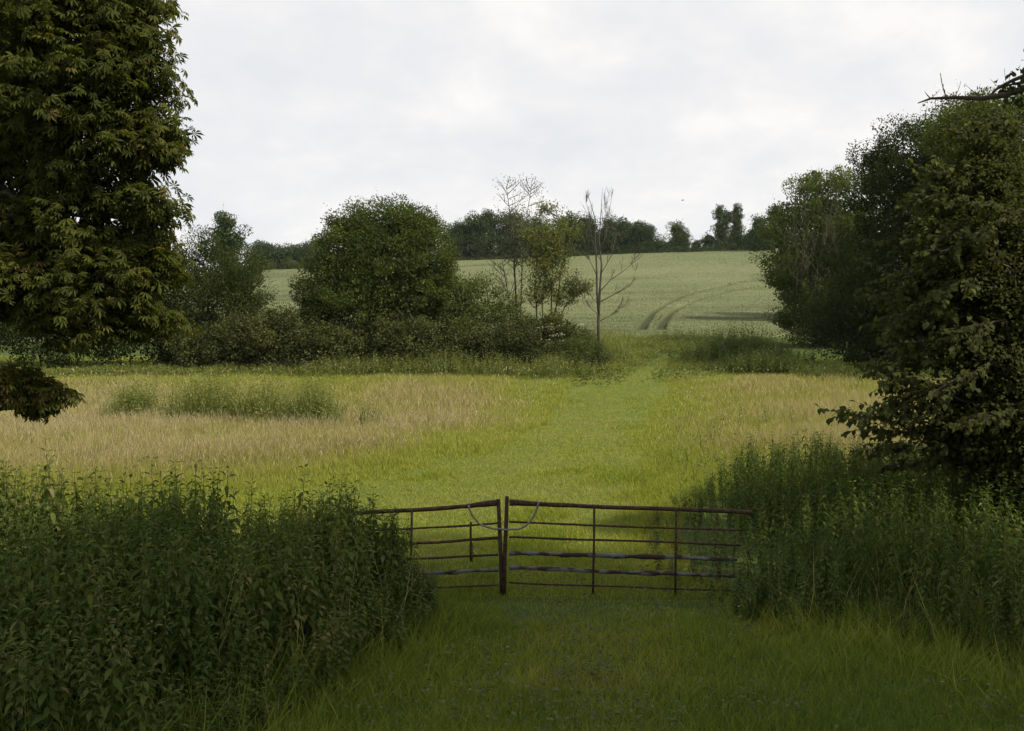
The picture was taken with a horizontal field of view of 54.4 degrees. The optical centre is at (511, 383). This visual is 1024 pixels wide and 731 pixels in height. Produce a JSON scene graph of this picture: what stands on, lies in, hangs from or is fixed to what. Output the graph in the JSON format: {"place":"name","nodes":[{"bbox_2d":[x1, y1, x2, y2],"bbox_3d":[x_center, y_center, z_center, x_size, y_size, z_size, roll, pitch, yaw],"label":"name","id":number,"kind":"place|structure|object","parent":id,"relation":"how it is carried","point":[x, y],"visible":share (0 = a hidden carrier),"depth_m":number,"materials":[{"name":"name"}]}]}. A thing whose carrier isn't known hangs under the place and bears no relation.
{"place":"outdoors","nodes":[
{"label":"outdoors","id":0,"kind":"place"},
{"bbox_2d":[0,312,1023,730],"bbox_3d":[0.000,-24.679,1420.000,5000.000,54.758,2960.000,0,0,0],"label":"ground","id":1,"kind":"structure","parent":0,"point":[592,412],"depth_m":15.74,"materials":[{"name":"green plant"}]},
{"bbox_2d":[35,438,65,573],"bbox_3d":[-4.881,1.640,10.627,0.340,2.120,0.365,0,0,0],"label":"nettle","id":2,"kind":"object","parent":1,"relation":"on","point":[46,495],"visible":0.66,"depth_m":10.63,"materials":[{"name":"green plant"}]},
{"bbox_2d":[0,0,204,425],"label":"chestnut tree","id":3,"kind":"object","parent":1,"relation":"on","point":[67,102],"visible":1,"depth_m":11.58,"materials":[{"name":"green plant"}]},
{"bbox_2d":[99,470,123,548],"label":"nettle","id":4,"kind":"object","parent":1,"relation":"on","point":[112,497],"visible":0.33,"depth_m":10.66,"materials":[{"name":"green plant"}]},
{"bbox_2d":[0,289,227,367],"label":"hedge","id":5,"kind":"object","parent":1,"relation":"on","point":[164,355],"visible":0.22,"depth_m":66.00,"materials":[{"name":"green plant"}]},
{"bbox_2d":[121,466,137,532],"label":"nettle","id":6,"kind":"object","parent":1,"relation":"on","point":[136,491],"visible":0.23,"depth_m":10.95,"materials":[{"name":"green plant"}]},
{"bbox_2d":[93,372,174,418],"bbox_3d":[-15.690,0.617,41.024,2.928,2.253,5.442,0,0,0],"label":"nettle clump","id":7,"kind":"object","parent":1,"relation":"on","point":[136,398],"visible":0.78,"depth_m":40.50,"materials":[{"name":"green plant"}]},
{"bbox_2d":[141,456,163,547],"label":"nettle","id":8,"kind":"object","parent":1,"relation":"on","point":[151,501],"visible":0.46,"depth_m":11.01,"materials":[{"name":"green plant"}]},
{"bbox_2d":[158,460,183,539],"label":"nettle","id":9,"kind":"object","parent":1,"relation":"on","point":[172,510],"visible":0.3,"depth_m":10.85,"materials":[{"name":"green plant"}]},
{"bbox_2d":[138,365,253,422],"bbox_3d":[-12.288,0.487,40.632,4.771,2.606,7.052,0,0,0],"label":"nettle clump","id":10,"kind":"object","parent":1,"relation":"on","point":[209,397],"visible":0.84,"depth_m":39.56,"materials":[{"name":"green plant"}]},
{"bbox_2d":[191,468,206,522],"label":"nettle","id":11,"kind":"object","parent":1,"relation":"on","point":[202,490],"visible":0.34,"depth_m":11.32,"materials":[{"name":"green plant"}]},
{"bbox_2d":[152,224,278,359],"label":"elder tree","id":12,"kind":"object","parent":1,"relation":"on","point":[241,300],"visible":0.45,"depth_m":66.05,"materials":[{"name":"green plant"}]},
{"bbox_2d":[0,454,442,730],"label":"nettle bed","id":13,"kind":"object","parent":1,"relation":"on","point":[196,568],"visible":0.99,"depth_m":8.61,"materials":[{"name":"green plant"}]},
{"bbox_2d":[205,204,252,303],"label":"slender tree","id":14,"kind":"object","parent":1,"relation":"on","point":[226,223],"visible":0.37,"depth_m":149.29,"materials":[{"name":"green plant"}]},
{"bbox_2d":[238,481,259,553],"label":"nettle","id":15,"kind":"object","parent":1,"relation":"on","point":[255,511],"visible":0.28,"depth_m":11.26,"materials":[{"name":"green plant"}]},
{"bbox_2d":[212,368,299,423],"bbox_3d":[-9.956,0.584,39.969,3.228,2.505,5.519,0,0,0],"label":"nettle clump","id":16,"kind":"object","parent":1,"relation":"on","point":[262,403],"visible":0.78,"depth_m":39.30,"materials":[{"name":"green plant"}]},
{"bbox_2d":[244,238,285,269],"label":"skyline tree","id":17,"kind":"object","parent":1,"relation":"on","point":[268,249],"visible":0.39,"depth_m":333.11,"materials":[{"name":"green plant"}]},
{"bbox_2d":[262,260,277,269],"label":"skyline bush","id":18,"kind":"object","parent":1,"relation":"on","point":[271,266],"visible":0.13,"depth_m":324.89,"materials":[{"name":"green plant"}]},
{"bbox_2d":[273,242,306,268],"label":"skyline tree","id":19,"kind":"object","parent":1,"relation":"on","point":[288,251],"visible":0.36,"depth_m":336.65,"materials":[{"name":"green plant"}]},
{"bbox_2d":[281,256,303,268],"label":"skyline bush","id":20,"kind":"object","parent":1,"relation":"on","point":[290,264],"visible":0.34,"depth_m":324.76,"materials":[{"name":"green plant"}]},
{"bbox_2d":[287,464,313,532],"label":"nettle","id":21,"kind":"object","parent":1,"relation":"on","point":[299,497],"visible":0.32,"depth_m":11.28,"materials":[{"name":"green plant"}]},
{"bbox_2d":[260,368,350,426],"bbox_3d":[-7.985,0.599,38.946,3.314,2.520,5.803,0,0,0],"label":"nettle clump","id":22,"kind":"object","parent":1,"relation":"on","point":[306,400],"visible":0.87,"depth_m":38.44,"materials":[{"name":"green plant"}]},
{"bbox_2d":[292,238,332,266],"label":"skyline tree","id":23,"kind":"object","parent":1,"relation":"on","point":[305,250],"visible":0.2,"depth_m":334.43,"materials":[{"name":"green plant"}]},
{"bbox_2d":[319,476,341,591],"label":"nettle","id":24,"kind":"object","parent":1,"relation":"on","point":[325,516],"visible":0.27,"depth_m":11.46,"materials":[{"name":"green plant"}]},
{"bbox_2d":[167,301,497,371],"bbox_3d":[-11.498,-2.745,65.077,21.649,5.280,5.744,0,0,0],"label":"hedge","id":25,"kind":"object","parent":1,"relation":"on","point":[258,342],"visible":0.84,"depth_m":64.01,"materials":[{"name":"green plant"}]},
{"bbox_2d":[333,489,347,535],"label":"nettle","id":26,"kind":"object","parent":1,"relation":"on","point":[341,501],"visible":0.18,"depth_m":11.53,"materials":[{"name":"green plant"}]},
{"bbox_2d":[345,391,397,427],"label":"dock clump","id":27,"kind":"object","parent":1,"relation":"on","point":[371,415],"visible":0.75,"depth_m":37.58,"materials":[{"name":"green plant"}]},
{"bbox_2d":[287,186,467,344],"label":"round field tree","id":28,"kind":"object","parent":1,"relation":"on","point":[363,245],"visible":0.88,"depth_m":66.23,"materials":[{"name":"green plant"}]},
{"bbox_2d":[348,499,502,596],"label":"field gate","id":29,"kind":"structure","parent":1,"relation":"on","point":[490,503],"depth_m":12.63,"materials":[{"name":"metal"}]},
{"bbox_2d":[468,501,539,530],"bbox_3d":[-0.103,1.669,12.598,0.917,0.380,0.058,0,0,0],"label":"cable","id":30,"kind":"object","parent":29,"relation":"attached to","point":[509,529],"visible":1,"depth_m":12.58,"materials":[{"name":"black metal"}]},
{"bbox_2d":[438,217,475,260],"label":"skyline tree","id":31,"kind":"object","parent":1,"relation":"on","point":[458,233],"visible":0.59,"depth_m":319.49,"materials":[{"name":"green plant"}]},
{"bbox_2d":[5,248,940,341],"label":"wheat crop","id":32,"kind":"object","parent":1,"relation":"on","point":[651,313],"visible":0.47,"depth_m":200.04,"materials":[{"name":"green plant"}]},
{"bbox_2d":[0,250,799,334],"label":"wheat ears","id":33,"kind":"object","parent":32,"relation":"attached to","point":[627,309],"visible":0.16,"depth_m":158.91,"materials":[{"name":"green plant"}]},
{"bbox_2d":[0,355,954,589],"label":"meadow grass","id":34,"kind":"structure","parent":1,"relation":"on","point":[826,397],"depth_m":34.51,"materials":[{"name":"beige plant"}]},
{"bbox_2d":[0,362,935,496],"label":"grass seed heads","id":35,"kind":"object","parent":34,"relation":"attached to","point":[244,441],"depth_m":30.37,"materials":[{"name":"beige plant"}]},
{"bbox_2d":[0,344,956,381],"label":"hedge foot weeds","id":36,"kind":"object","parent":1,"relation":"on","point":[497,367],"visible":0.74,"depth_m":61.55,"materials":[{"name":"green plant"}]},
{"bbox_2d":[428,269,530,335],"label":"thorn bush","id":37,"kind":"object","parent":1,"relation":"on","point":[494,309],"visible":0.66,"depth_m":66.22,"materials":[{"name":"green plant"}]},
{"bbox_2d":[461,208,506,259],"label":"skyline tree","id":38,"kind":"object","parent":1,"relation":"on","point":[485,230],"visible":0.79,"depth_m":319.36,"materials":[{"name":"green plant"}]},
{"bbox_2d":[441,316,571,370],"bbox_3d":[-0.417,-2.458,64.543,9.100,3.899,4.631,0,0,0],"label":"thorn bush","id":39,"kind":"object","parent":1,"relation":"on","point":[512,341],"visible":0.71,"depth_m":63.65,"materials":[{"name":"green plant"}]},
{"bbox_2d":[485,206,533,258],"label":"skyline tree","id":40,"kind":"object","parent":1,"relation":"on","point":[506,243],"visible":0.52,"depth_m":319.37,"materials":[{"name":"green plant"}]},
{"bbox_2d":[485,173,547,323],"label":"sapling","id":41,"kind":"object","parent":1,"relation":"on","point":[513,246],"visible":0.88,"depth_m":68.91,"materials":[{"name":"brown plant"}]},
{"bbox_2d":[453,252,590,260],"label":"hedge","id":42,"kind":"object","parent":1,"relation":"on","point":[482,257],"visible":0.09,"depth_m":316.79,"materials":[{"name":"green plant"}]},
{"bbox_2d":[518,212,565,257],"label":"skyline tree","id":43,"kind":"object","parent":1,"relation":"on","point":[535,224],"visible":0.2,"depth_m":319.35,"materials":[{"name":"green plant"}]},
{"bbox_2d":[514,196,573,319],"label":"sapling","id":44,"kind":"object","parent":1,"relation":"on","point":[547,265],"visible":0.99,"depth_m":67.63,"materials":[{"name":"green plant"}]},
{"bbox_2d":[513,308,602,350],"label":"elder bush","id":45,"kind":"object","parent":1,"relation":"on","point":[559,328],"visible":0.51,"depth_m":65.32,"materials":[{"name":"green plant"}]},
{"bbox_2d":[536,217,595,323],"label":"sapling","id":46,"kind":"object","parent":1,"relation":"on","point":[571,292],"visible":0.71,"depth_m":68.15,"materials":[{"name":"green plant"}]},
{"bbox_2d":[524,329,614,367],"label":"willow bush","id":47,"kind":"object","parent":1,"relation":"on","point":[583,350],"visible":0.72,"depth_m":63.54,"materials":[{"name":"green plant"}]},
{"bbox_2d":[549,210,590,256],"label":"skyline tree","id":48,"kind":"object","parent":1,"relation":"on","point":[570,222],"visible":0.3,"depth_m":319.50,"materials":[{"name":"green plant"}]},
{"bbox_2d":[571,210,606,254],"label":"skyline tree","id":49,"kind":"object","parent":1,"relation":"on","point":[588,241],"visible":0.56,"depth_m":319.12,"materials":[{"name":"green plant"}]},
{"bbox_2d":[573,187,643,367],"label":"dead tree","id":50,"kind":"object","parent":1,"relation":"on","point":[598,299],"visible":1,"depth_m":66.95,"materials":[{"name":"brown wood"}]},
{"bbox_2d":[596,213,623,254],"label":"skyline tree","id":51,"kind":"object","parent":1,"relation":"on","point":[610,238],"visible":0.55,"depth_m":319.09,"materials":[{"name":"green plant"}]},
{"bbox_2d":[587,324,650,365],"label":"tall grass clump","id":52,"kind":"object","parent":1,"relation":"on","point":[619,350],"visible":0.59,"depth_m":72.67,"materials":[{"name":"green plant"}]},
{"bbox_2d":[611,217,638,252],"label":"skyline tree","id":53,"kind":"object","parent":1,"relation":"on","point":[623,224],"visible":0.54,"depth_m":319.54,"materials":[{"name":"green plant"}]},
{"bbox_2d":[503,496,751,596],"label":"field gate","id":54,"kind":"structure","parent":1,"relation":"on","point":[517,502],"depth_m":12.63,"materials":[{"name":"metal"}]},
{"bbox_2d":[623,219,659,252],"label":"skyline tree","id":55,"kind":"object","parent":1,"relation":"on","point":[644,234],"visible":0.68,"depth_m":318.89,"materials":[{"name":"green plant"}]},
{"bbox_2d":[570,324,722,386],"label":"gap weeds","id":56,"kind":"object","parent":1,"relation":"on","point":[658,344],"visible":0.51,"depth_m":70.81,"materials":[{"name":"green plant"}]},
{"bbox_2d":[644,233,676,251],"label":"skyline tree","id":57,"kind":"object","parent":1,"relation":"on","point":[660,243],"visible":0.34,"depth_m":320.18,"materials":[{"name":"green plant"}]},
{"bbox_2d":[573,242,751,255],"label":"hedge","id":58,"kind":"object","parent":1,"relation":"on","point":[714,248],"visible":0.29,"depth_m":316.79,"materials":[{"name":"green plant"}]},
{"bbox_2d":[665,219,694,251],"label":"skyline tree","id":59,"kind":"object","parent":1,"relation":"on","point":[680,235],"visible":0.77,"depth_m":320.57,"materials":[{"name":"green plant"}]},
{"bbox_2d":[683,554,708,581],"bbox_3d":[2.484,2.499,13.478,0.366,0.396,0.163,0,0,0],"label":"yellowing dock","id":60,"kind":"object","parent":1,"relation":"on","point":[693,568],"visible":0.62,"depth_m":13.46,"materials":[{"name":"green plant"}]},
{"bbox_2d":[689,239,703,251],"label":"skyline tree","id":61,"kind":"object","parent":1,"relation":"on","point":[697,243],"visible":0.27,"depth_m":320.75,"materials":[{"name":"green plant"}]},
{"bbox_2d":[698,230,720,250],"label":"skyline tree","id":62,"kind":"object","parent":1,"relation":"on","point":[708,239],"visible":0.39,"depth_m":320.99,"materials":[{"name":"green plant"}]},
{"bbox_2d":[710,204,737,249],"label":"poplar tree","id":63,"kind":"object","parent":1,"relation":"on","point":[723,235],"visible":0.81,"depth_m":320.80,"materials":[{"name":"green plant"}]},
{"bbox_2d":[728,202,746,249],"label":"poplar tree","id":64,"kind":"object","parent":1,"relation":"on","point":[736,226],"visible":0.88,"depth_m":320.82,"materials":[{"name":"green plant"}]},
{"bbox_2d":[734,230,748,248],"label":"skyline tree","id":65,"kind":"object","parent":1,"relation":"on","point":[742,240],"visible":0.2,"depth_m":319.74,"materials":[{"name":"green plant"}]},
{"bbox_2d":[667,318,815,366],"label":"reed clump","id":66,"kind":"object","parent":1,"relation":"on","point":[723,347],"visible":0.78,"depth_m":70.63,"materials":[{"name":"green plant"}]},
{"bbox_2d":[743,213,776,250],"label":"skyline tree","id":67,"kind":"object","parent":1,"relation":"on","point":[751,232],"visible":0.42,"depth_m":298.60,"materials":[{"name":"green plant"}]},
{"bbox_2d":[701,345,821,374],"bbox_3d":[16.041,-1.506,63.580,7.582,2.231,6.142,0,0,0],"label":"reed clump","id":68,"kind":"object","parent":1,"relation":"on","point":[774,362],"visible":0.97,"depth_m":62.98,"materials":[{"name":"green plant"}]},
{"bbox_2d":[669,403,875,503],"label":"meadow weeds","id":69,"kind":"object","parent":1,"relation":"on","point":[715,426],"visible":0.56,"depth_m":31.27,"materials":[{"name":"green plant"}]},
{"bbox_2d":[765,205,789,247],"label":"skyline tree","id":70,"kind":"object","parent":1,"relation":"on","point":[772,214],"visible":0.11,"depth_m":315.07,"materials":[{"name":"green plant"}]},
{"bbox_2d":[773,192,850,307],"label":"edge tree","id":71,"kind":"object","parent":1,"relation":"on","point":[804,258],"visible":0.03,"depth_m":121.30,"materials":[{"name":"green plant"}]},
{"bbox_2d":[748,164,883,346],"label":"scrubby tree","id":72,"kind":"object","parent":1,"relation":"on","point":[839,222],"visible":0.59,"depth_m":85.16,"materials":[{"name":"green plant"}]},
{"bbox_2d":[756,170,896,312],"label":"edge tree","id":73,"kind":"object","parent":1,"relation":"on","point":[766,275],"visible":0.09,"depth_m":111.79,"materials":[{"name":"green plant"}]},
{"bbox_2d":[642,426,1023,664],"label":"nettle bed","id":74,"kind":"object","parent":1,"relation":"on","point":[867,506],"visible":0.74,"depth_m":13.29,"materials":[{"name":"green plant"}]},
{"bbox_2d":[792,94,1023,369],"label":"dark tree","id":75,"kind":"object","parent":1,"relation":"on","point":[878,163],"visible":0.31,"depth_m":64.03,"materials":[{"name":"green plant"}]},
{"bbox_2d":[815,99,1023,513],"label":"hazel tree","id":76,"kind":"object","parent":1,"relation":"on","point":[973,197],"visible":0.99,"depth_m":15.16,"materials":[{"name":"green plant"}]},
{"bbox_2d":[909,79,1023,184],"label":"bright topped tree","id":77,"kind":"object","parent":1,"relation":"on","point":[933,138],"visible":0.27,"depth_m":59.20,"materials":[{"name":"green plant"}]},
{"bbox_2d":[918,49,1023,110],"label":"verge tree","id":78,"kind":"object","parent":1,"relation":"on","point":[1010,91],"visible":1,"depth_m":9.17,"materials":[{"name":"brown plant"}]},
{"bbox_2d":[0,512,1023,730],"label":"coarse grass","id":79,"kind":"structure","parent":0,"point":[295,708],"depth_m":9.18,"materials":[{"name":"green plant"}]},
{"bbox_2d":[5,0,1023,271],"label":"sky","id":80,"kind":"structure","parent":0,"point":[305,107],"materials":[{"name":"white"}]},
{"bbox_2d":[237,552,1023,730],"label":"lawn grass","id":81,"kind":"structure","parent":0,"point":[539,665],"depth_m":8.97,"materials":[{"name":"green plant"}]}
]}

